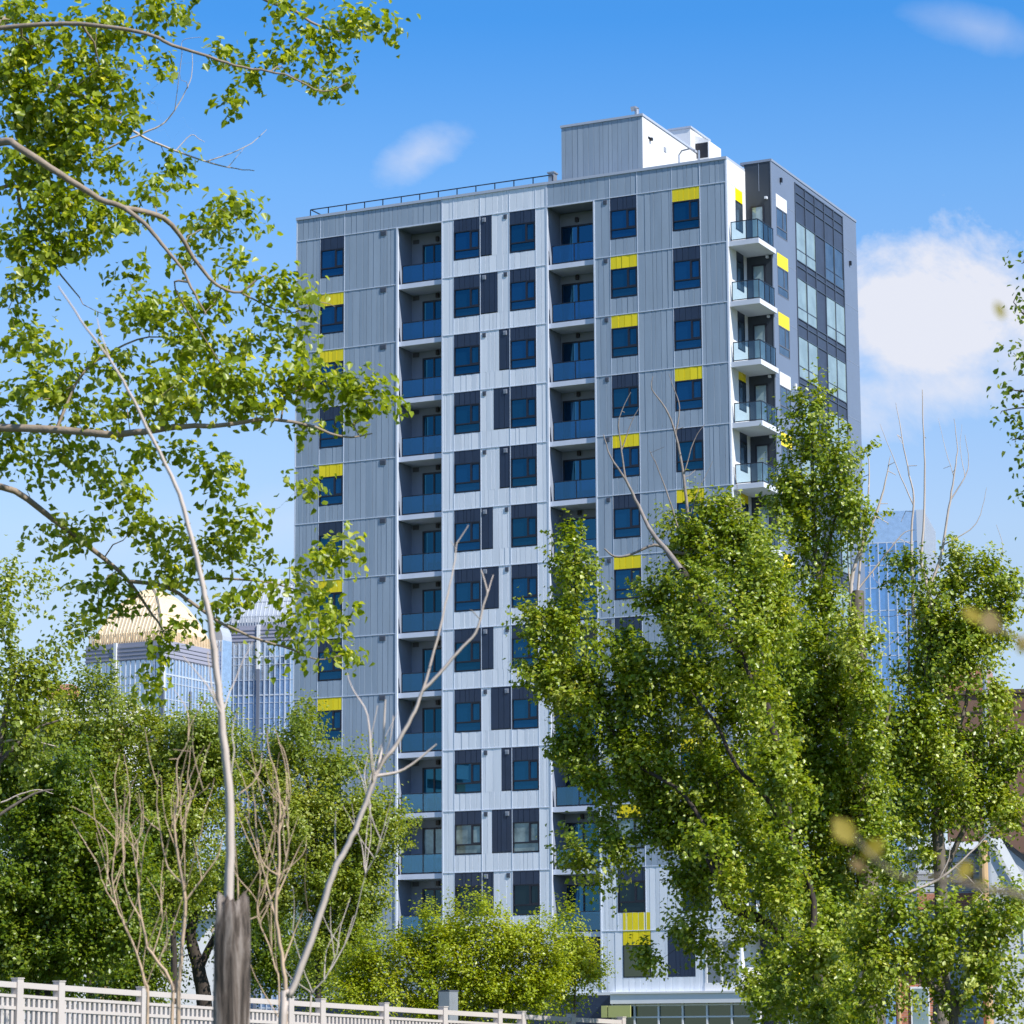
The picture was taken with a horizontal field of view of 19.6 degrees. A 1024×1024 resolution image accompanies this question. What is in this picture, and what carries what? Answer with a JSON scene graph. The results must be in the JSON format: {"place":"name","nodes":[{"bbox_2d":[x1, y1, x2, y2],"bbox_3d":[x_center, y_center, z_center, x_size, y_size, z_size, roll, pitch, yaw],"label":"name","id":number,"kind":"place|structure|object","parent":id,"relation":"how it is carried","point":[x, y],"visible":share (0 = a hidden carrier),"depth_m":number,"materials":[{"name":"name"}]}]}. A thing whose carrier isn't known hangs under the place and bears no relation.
{"place":"outdoors","nodes":[
{"label":"outdoors","id":0,"kind":"place"},
{"bbox_2d":[1,684,156,1023],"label":"broadleaf tree","id":1,"kind":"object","parent":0,"point":[2,709],"depth_m":134.66,"materials":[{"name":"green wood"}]},
{"bbox_2d":[85,588,231,1001],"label":"office tower","id":2,"kind":"structure","parent":0,"point":[125,640],"depth_m":611.77,"materials":[{"name":"blue glass"}]},
{"bbox_2d":[108,905,215,1023],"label":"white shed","id":3,"kind":"structure","parent":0,"point":[190,989],"depth_m":94.73,"materials":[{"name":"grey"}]},
{"bbox_2d":[223,561,293,1010],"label":"office tower","id":4,"kind":"structure","parent":0,"point":[259,689],"depth_m":646.29,"materials":[{"name":"blue glass"}]},
{"bbox_2d":[0,978,625,1023],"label":"fence","id":5,"kind":"object","parent":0,"point":[14,1009],"visible":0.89,"depth_m":41.92,"materials":[{"name":"metal"}]},
{"bbox_2d":[0,0,1023,1023],"label":"sky","id":6,"kind":"structure","parent":0,"point":[906,116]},
{"bbox_2d":[290,106,867,1023],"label":"apartment building","id":7,"kind":"structure","parent":0,"point":[520,342],"depth_m":146.96,"materials":[{"name":"grey"}]},
{"bbox_2d":[317,710,341,739],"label":"window","id":8,"kind":"structure","parent":7,"relation":"in","point":[336,722],"depth_m":149.28,"materials":[{"name":"blue"}]},
{"bbox_2d":[318,651,341,680],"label":"window","id":9,"kind":"structure","parent":7,"relation":"in","point":[330,672],"depth_m":149.90,"materials":[{"name":"blue"}]},
{"bbox_2d":[319,419,342,448],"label":"window","id":10,"kind":"structure","parent":7,"relation":"in","point":[326,440],"depth_m":152.04,"materials":[{"name":"blue"}]},
{"bbox_2d":[319,475,342,505],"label":"window","id":11,"kind":"structure","parent":7,"relation":"in","point":[334,486],"depth_m":151.45,"materials":[{"name":"blue"}]},
{"bbox_2d":[320,247,343,277],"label":"window","id":12,"kind":"structure","parent":7,"relation":"in","point":[331,260],"depth_m":153.60,"materials":[{"name":"blue"}]},
{"bbox_2d":[320,304,343,334],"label":"window","id":13,"kind":"structure","parent":7,"relation":"in","point":[331,318],"depth_m":153.08,"materials":[{"name":"blue"}]},
{"bbox_2d":[422,299,440,338],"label":"balcony door","id":14,"kind":"structure","parent":7,"relation":"in","point":[431,309],"depth_m":152.30,"materials":[{"name":"blue"}]},
{"bbox_2d":[422,356,440,396],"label":"balcony door","id":15,"kind":"structure","parent":7,"relation":"in","point":[431,367],"depth_m":151.78,"materials":[{"name":"blue"}]},
{"bbox_2d":[423,243,440,280],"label":"balcony door","id":16,"kind":"structure","parent":7,"relation":"in","point":[431,252],"depth_m":152.82,"materials":[{"name":"blue"}]},
{"bbox_2d":[422,414,441,454],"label":"balcony door","id":17,"kind":"structure","parent":7,"relation":"in","point":[431,424],"depth_m":151.22,"materials":[{"name":"blue"}]},
{"bbox_2d":[422,472,441,512],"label":"balcony door","id":18,"kind":"structure","parent":7,"relation":"in","point":[431,482],"depth_m":150.67,"materials":[{"name":"blue"}]},
{"bbox_2d":[422,530,441,571],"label":"balcony door","id":19,"kind":"structure","parent":7,"relation":"in","point":[431,540],"depth_m":150.16,"materials":[{"name":"blue"}]},
{"bbox_2d":[422,588,441,631],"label":"balcony door","id":20,"kind":"structure","parent":7,"relation":"in","point":[431,598],"depth_m":149.61,"materials":[{"name":"blue"}]},
{"bbox_2d":[422,648,441,691],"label":"balcony door","id":21,"kind":"structure","parent":7,"relation":"in","point":[426,653],"depth_m":149.06,"materials":[{"name":"blue"}]},
{"bbox_2d":[422,707,441,751],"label":"balcony door","id":22,"kind":"structure","parent":7,"relation":"in","point":[431,717],"depth_m":148.55,"materials":[{"name":"blue"}]},
{"bbox_2d":[422,767,441,812],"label":"balcony door","id":23,"kind":"structure","parent":7,"relation":"in","point":[431,777],"depth_m":148.01,"materials":[{"name":"blue"}]},
{"bbox_2d":[422,827,441,873],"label":"balcony door","id":24,"kind":"structure","parent":7,"relation":"in","point":[431,837],"depth_m":147.47,"materials":[{"name":"black"}]},
{"bbox_2d":[422,888,441,914],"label":"balcony door","id":25,"kind":"structure","parent":7,"relation":"in","point":[435,892],"depth_m":146.93,"materials":[{"name":"black"}]},
{"bbox_2d":[454,229,479,260],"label":"window","id":26,"kind":"structure","parent":7,"relation":"in","point":[466,243],"depth_m":150.23,"materials":[{"name":"blue"}]},
{"bbox_2d":[454,286,479,317],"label":"window","id":27,"kind":"structure","parent":7,"relation":"in","point":[466,300],"depth_m":149.72,"materials":[{"name":"blue"}]},
{"bbox_2d":[454,344,479,375],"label":"window","id":28,"kind":"structure","parent":7,"relation":"in","point":[466,358],"depth_m":149.19,"materials":[{"name":"blue"}]},
{"bbox_2d":[454,403,479,434],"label":"window","id":29,"kind":"structure","parent":7,"relation":"in","point":[466,416],"depth_m":148.66,"materials":[{"name":"blue"}]},
{"bbox_2d":[454,462,480,492],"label":"window","id":30,"kind":"structure","parent":7,"relation":"in","point":[466,475],"depth_m":148.12,"materials":[{"name":"blue"}]},
{"bbox_2d":[454,521,480,551],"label":"window","id":31,"kind":"structure","parent":7,"relation":"in","point":[470,540],"depth_m":147.58,"materials":[{"name":"blue"}]},
{"bbox_2d":[454,580,480,611],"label":"window","id":32,"kind":"structure","parent":7,"relation":"in","point":[467,595],"depth_m":147.07,"materials":[{"name":"blue"}]},
{"bbox_2d":[454,641,480,671],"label":"window","id":33,"kind":"structure","parent":7,"relation":"in","point":[469,659],"depth_m":146.50,"materials":[{"name":"blue"}]},
{"bbox_2d":[455,701,480,732],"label":"window","id":34,"kind":"structure","parent":7,"relation":"in","point":[467,714],"depth_m":146.00,"materials":[{"name":"blue"}]},
{"bbox_2d":[455,762,480,793],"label":"window","id":35,"kind":"structure","parent":7,"relation":"in","point":[467,775],"depth_m":145.47,"materials":[{"name":"blue"}]},
{"bbox_2d":[455,824,481,854],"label":"window","id":36,"kind":"structure","parent":7,"relation":"in","point":[468,837],"depth_m":144.93,"materials":[{"name":"black"}]},
{"bbox_2d":[455,885,481,916],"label":"window","id":37,"kind":"structure","parent":7,"relation":"in","point":[472,888],"depth_m":144.47,"materials":[{"name":"black"}]},
{"bbox_2d":[509,221,534,252],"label":"window","id":38,"kind":"structure","parent":7,"relation":"in","point":[522,235],"depth_m":148.92,"materials":[{"name":"blue"}]},
{"bbox_2d":[510,279,535,310],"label":"window","id":39,"kind":"structure","parent":7,"relation":"in","point":[522,293],"depth_m":148.37,"materials":[{"name":"blue"}]},
{"bbox_2d":[510,338,535,369],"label":"window","id":40,"kind":"structure","parent":7,"relation":"in","point":[522,351],"depth_m":147.83,"materials":[{"name":"blue"}]},
{"bbox_2d":[510,397,536,428],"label":"window","id":41,"kind":"structure","parent":7,"relation":"in","point":[523,411],"depth_m":147.29,"materials":[{"name":"blue"}]},
{"bbox_2d":[511,456,536,487],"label":"window","id":42,"kind":"structure","parent":7,"relation":"in","point":[523,469],"depth_m":146.79,"materials":[{"name":"blue"}]},
{"bbox_2d":[511,516,536,547],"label":"window","id":43,"kind":"structure","parent":7,"relation":"in","point":[523,529],"depth_m":146.25,"materials":[{"name":"blue"}]},
{"bbox_2d":[511,576,537,607],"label":"window","id":44,"kind":"structure","parent":7,"relation":"in","point":[527,585],"depth_m":145.75,"materials":[{"name":"blue"}]},
{"bbox_2d":[512,638,537,667],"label":"window","id":45,"kind":"structure","parent":7,"relation":"in","point":[518,654],"depth_m":145.29,"materials":[{"name":"blue"}]},
{"bbox_2d":[512,698,538,728],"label":"window","id":46,"kind":"structure","parent":7,"relation":"in","point":[525,715],"depth_m":144.65,"materials":[{"name":"blue"}]},
{"bbox_2d":[512,759,538,790],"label":"window","id":47,"kind":"structure","parent":7,"relation":"in","point":[525,773],"depth_m":144.12,"materials":[{"name":"blue"}]},
{"bbox_2d":[512,821,538,852],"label":"window","id":48,"kind":"structure","parent":7,"relation":"in","point":[525,839],"depth_m":143.60,"materials":[{"name":"black"}]},
{"bbox_2d":[513,884,539,914],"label":"window","id":49,"kind":"structure","parent":7,"relation":"in","point":[526,897],"depth_m":143.04,"materials":[{"name":"black"}]},
{"bbox_2d":[561,223,592,263],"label":"balcony door","id":50,"kind":"structure","parent":7,"relation":"in","point":[582,232],"depth_m":149.28,"materials":[{"name":"blue"}]},
{"bbox_2d":[562,281,593,321],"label":"balcony door","id":51,"kind":"structure","parent":7,"relation":"in","point":[580,291],"depth_m":148.73,"materials":[{"name":"blue"}]},
{"bbox_2d":[562,339,594,380],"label":"balcony door","id":52,"kind":"structure","parent":7,"relation":"in","point":[584,349],"depth_m":148.23,"materials":[{"name":"blue"}]},
{"bbox_2d":[563,398,594,440],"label":"balcony door","id":53,"kind":"structure","parent":7,"relation":"in","point":[579,409],"depth_m":147.65,"materials":[{"name":"blue"}]},
{"bbox_2d":[563,457,595,499],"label":"balcony door","id":54,"kind":"structure","parent":7,"relation":"in","point":[583,468],"depth_m":147.14,"materials":[{"name":"blue"}]},
{"bbox_2d":[564,517,595,539],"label":"balcony door","id":55,"kind":"structure","parent":7,"relation":"in","point":[589,521],"depth_m":146.43,"materials":[{"name":"blue"}]},
{"bbox_2d":[566,822,599,868],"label":"balcony door","id":56,"kind":"structure","parent":7,"relation":"in","point":[576,828],"depth_m":143.95,"materials":[{"name":"blue"}]},
{"bbox_2d":[567,884,599,931],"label":"balcony door","id":57,"kind":"structure","parent":7,"relation":"in","point":[577,895],"depth_m":143.37,"materials":[{"name":"blue"}]},
{"bbox_2d":[610,207,636,239],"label":"window","id":58,"kind":"structure","parent":7,"relation":"in","point":[623,222],"depth_m":146.50,"materials":[{"name":"blue"}]},
{"bbox_2d":[611,266,637,298],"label":"window","id":59,"kind":"structure","parent":7,"relation":"in","point":[623,280],"depth_m":145.96,"materials":[{"name":"blue"}]},
{"bbox_2d":[611,326,637,357],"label":"window","id":60,"kind":"structure","parent":7,"relation":"in","point":[624,340],"depth_m":145.47,"materials":[{"name":"blue"}]},
{"bbox_2d":[612,385,638,417],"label":"window","id":61,"kind":"structure","parent":7,"relation":"in","point":[619,395],"depth_m":144.90,"materials":[{"name":"blue"}]},
{"bbox_2d":[613,446,639,477],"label":"window","id":62,"kind":"structure","parent":7,"relation":"in","point":[631,455],"depth_m":144.33,"materials":[{"name":"blue"}]},
{"bbox_2d":[613,507,640,538],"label":"window","id":63,"kind":"structure","parent":7,"relation":"in","point":[627,521],"depth_m":143.84,"materials":[{"name":"blue"}]},
{"bbox_2d":[614,568,641,599],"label":"window","id":64,"kind":"structure","parent":7,"relation":"in","point":[620,575],"depth_m":143.42,"materials":[{"name":"blue"}]},
{"bbox_2d":[618,880,645,911],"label":"window","id":65,"kind":"structure","parent":7,"relation":"in","point":[634,901],"depth_m":140.65,"materials":[{"name":"black"}]},
{"bbox_2d":[623,945,650,977],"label":"window","id":66,"kind":"structure","parent":7,"relation":"in","point":[627,973],"depth_m":140.10,"materials":[{"name":"black"}]},
{"bbox_2d":[672,199,699,230],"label":"window","id":67,"kind":"structure","parent":7,"relation":"in","point":[686,213],"depth_m":145.08,"materials":[{"name":"blue"}]},
{"bbox_2d":[673,258,700,290],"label":"window","id":68,"kind":"structure","parent":7,"relation":"in","point":[686,273],"depth_m":144.55,"materials":[{"name":"blue"}]},
{"bbox_2d":[674,318,701,350],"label":"window","id":69,"kind":"structure","parent":7,"relation":"in","point":[687,333],"depth_m":144.02,"materials":[{"name":"blue"}]},
{"bbox_2d":[675,378,702,410],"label":"window","id":70,"kind":"structure","parent":7,"relation":"in","point":[689,393],"depth_m":143.46,"materials":[{"name":"blue"}]},
{"bbox_2d":[676,439,703,471],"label":"window","id":71,"kind":"structure","parent":7,"relation":"in","point":[696,459],"depth_m":142.90,"materials":[{"name":"blue"}]},
{"bbox_2d":[750,205,764,239],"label":"balcony door","id":72,"kind":"structure","parent":7,"relation":"in","point":[757,211],"depth_m":145.93,"materials":[{"name":"black"}]},
{"bbox_2d":[752,264,765,299],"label":"balcony door","id":73,"kind":"structure","parent":7,"relation":"in","point":[758,271],"depth_m":145.39,"materials":[{"name":"black"}]},
{"bbox_2d":[753,323,766,360],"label":"balcony door","id":74,"kind":"structure","parent":7,"relation":"in","point":[759,330],"depth_m":144.86,"materials":[{"name":"black"}]},
{"bbox_2d":[754,383,768,421],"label":"balcony door","id":75,"kind":"structure","parent":7,"relation":"in","point":[760,390],"depth_m":144.33,"materials":[{"name":"black"}]},
{"bbox_2d":[755,444,769,482],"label":"balcony door","id":76,"kind":"structure","parent":7,"relation":"in","point":[762,450],"depth_m":143.77,"materials":[{"name":"black"}]},
{"bbox_2d":[779,325,789,359],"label":"window","id":77,"kind":"structure","parent":7,"relation":"in","point":[784,334],"depth_m":145.79,"materials":[{"name":"blue"}]},
{"bbox_2d":[864,509,944,1023],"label":"glass tower","id":78,"kind":"structure","parent":0,"point":[888,535],"depth_m":507.14,"materials":[{"name":"blue"}]},
{"bbox_2d":[891,971,949,1023],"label":"brick house","id":79,"kind":"structure","parent":0,"point":[913,1019],"depth_m":82.73,"materials":[{"name":"red"}]},
{"bbox_2d":[910,987,930,1023],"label":"window","id":80,"kind":"structure","parent":79,"relation":"in","point":[914,1020],"depth_m":82.68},
{"bbox_2d":[902,842,979,1023],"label":"white house","id":81,"kind":"structure","parent":0,"point":[972,876],"depth_m":111.10,"materials":[{"name":"grey"}]},
{"bbox_2d":[938,666,1023,854],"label":"brick building","id":82,"kind":"structure","parent":0,"point":[1015,843],"depth_m":229.41,"materials":[{"name":"brown"}]},
{"bbox_2d":[978,840,993,1023],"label":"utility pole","id":83,"kind":"object","parent":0,"point":[983,872],"visible":0.22,"depth_m":87.37,"materials":[{"name":"beige wood"}]},
{"bbox_2d":[972,837,1023,1023],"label":"gabled house","id":84,"kind":"structure","parent":0,"point":[1011,856],"depth_m":103.23,"materials":[{"name":"grey"}]},
{"label":"ground","id":85,"kind":"structure","parent":0,"visible":0},
{"bbox_2d":[0,534,114,815],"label":"broadleaf tree","id":86,"kind":"object","parent":85,"relation":"on","point":[19,741],"visible":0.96,"depth_m":47.18,"materials":[{"name":"green plant"}]},
{"bbox_2d":[0,703,181,1023],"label":"broadleaf tree","id":87,"kind":"object","parent":85,"relation":"on","point":[46,937],"visible":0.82,"depth_m":57.14,"materials":[{"name":"green plant"}]},
{"bbox_2d":[0,751,217,1023],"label":"broadleaf tree","id":88,"kind":"object","parent":85,"relation":"on","point":[71,995],"visible":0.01,"depth_m":100.66,"materials":[{"name":"green plant"}]},
{"bbox_2d":[72,788,172,1023],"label":"dry sapling","id":89,"kind":"object","parent":85,"relation":"on","point":[141,968],"visible":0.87,"depth_m":21.85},
{"bbox_2d":[90,756,182,1023],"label":"dry sapling","id":90,"kind":"object","parent":85,"relation":"on","point":[163,968],"visible":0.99,"depth_m":21.31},
{"bbox_2d":[20,648,262,1003],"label":"broadleaf tree","id":91,"kind":"object","parent":85,"relation":"on","point":[164,755],"visible":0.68,"depth_m":75.54,"materials":[{"name":"green plant"}]},
{"bbox_2d":[58,286,252,1023],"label":"dead tree","id":92,"kind":"object","parent":85,"relation":"on","point":[232,966],"visible":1,"depth_m":17.31,"materials":[{"name":"grey wood"}]},
{"bbox_2d":[135,690,222,1023],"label":"dry sapling","id":93,"kind":"object","parent":85,"relation":"on","point":[178,982],"visible":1,"depth_m":20.90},
{"bbox_2d":[0,0,420,705],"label":"cottonwood tree","id":94,"kind":"object","parent":85,"relation":"on","point":[64,142],"visible":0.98,"depth_m":35.05,"materials":[{"name":"green plant"}]},
{"bbox_2d":[69,822,389,1021],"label":"understory tree","id":95,"kind":"object","parent":85,"relation":"on","point":[263,968],"visible":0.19,"depth_m":86.79,"materials":[{"name":"green plant"}]},
{"bbox_2d":[212,798,288,1017],"bbox_3d":[-1.778,3.624,20.693,0.606,3.418,0.390,-7,-12,33],"label":"dry sapling","id":96,"kind":"object","parent":85,"relation":"on","point":[270,948],"visible":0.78,"depth_m":20.84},
{"bbox_2d":[234,729,309,1023],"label":"dry sapling","id":97,"kind":"object","parent":85,"relation":"on","point":[275,913],"visible":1,"depth_m":20.39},
{"bbox_2d":[204,688,426,998],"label":"broadleaf tree","id":98,"kind":"object","parent":85,"relation":"on","point":[310,806],"visible":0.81,"depth_m":77.31,"materials":[{"name":"green plant"}]},
{"bbox_2d":[285,711,398,1023],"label":"dry sapling","id":99,"kind":"object","parent":85,"relation":"on","point":[365,869],"visible":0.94,"depth_m":21.88,"materials":[{"name":"brown wood"}]},
{"bbox_2d":[278,525,493,1023],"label":"dead sapling","id":100,"kind":"object","parent":85,"relation":"on","point":[286,995],"visible":1,"depth_m":18.95,"materials":[{"name":"grey wood"}]},
{"bbox_2d":[306,876,584,1023],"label":"shrub","id":101,"kind":"object","parent":85,"relation":"on","point":[480,986],"visible":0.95,"depth_m":63.07,"materials":[{"name":"green plant"}]},
{"bbox_2d":[438,990,458,1020],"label":"metal pillar","id":102,"kind":"structure","parent":85,"relation":"on","point":[449,998],"depth_m":56.16,"materials":[{"name":"grey"}]},
{"bbox_2d":[542,886,620,1023],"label":"shrub","id":103,"kind":"object","parent":85,"relation":"on","point":[585,955],"visible":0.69,"depth_m":65.16,"materials":[{"name":"green plant"}]},
{"bbox_2d":[501,375,863,1023],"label":"poplar tree","id":104,"kind":"object","parent":85,"relation":"on","point":[697,835],"visible":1,"depth_m":49.68,"materials":[{"name":"green plant"}]},
{"bbox_2d":[727,357,911,1023],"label":"poplar tree","id":105,"kind":"object","parent":85,"relation":"on","point":[850,696],"visible":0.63,"depth_m":54.63,"materials":[{"name":"green plant"}]},
{"bbox_2d":[803,832,1023,1023],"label":"bushy tree","id":106,"kind":"object","parent":85,"relation":"on","point":[871,948],"visible":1,"depth_m":45.27,"materials":[{"name":"green plant"}]},
{"bbox_2d":[833,301,1023,899],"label":"leafy shoot","id":107,"kind":"object","parent":85,"relation":"on","point":[844,830],"visible":1,"depth_m":4.19,"materials":[{"name":"green plant"}]},
{"bbox_2d":[868,390,1023,1023],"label":"poplar tree","id":108,"kind":"object","parent":85,"relation":"on","point":[924,760],"visible":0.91,"depth_m":59.95,"materials":[{"name":"green plant"}]},
{"bbox_2d":[986,250,1023,606],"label":"broadleaf tree","id":109,"kind":"object","parent":85,"relation":"on","point":[1009,389],"visible":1,"depth_m":40.94,"materials":[{"name":"green plant"}]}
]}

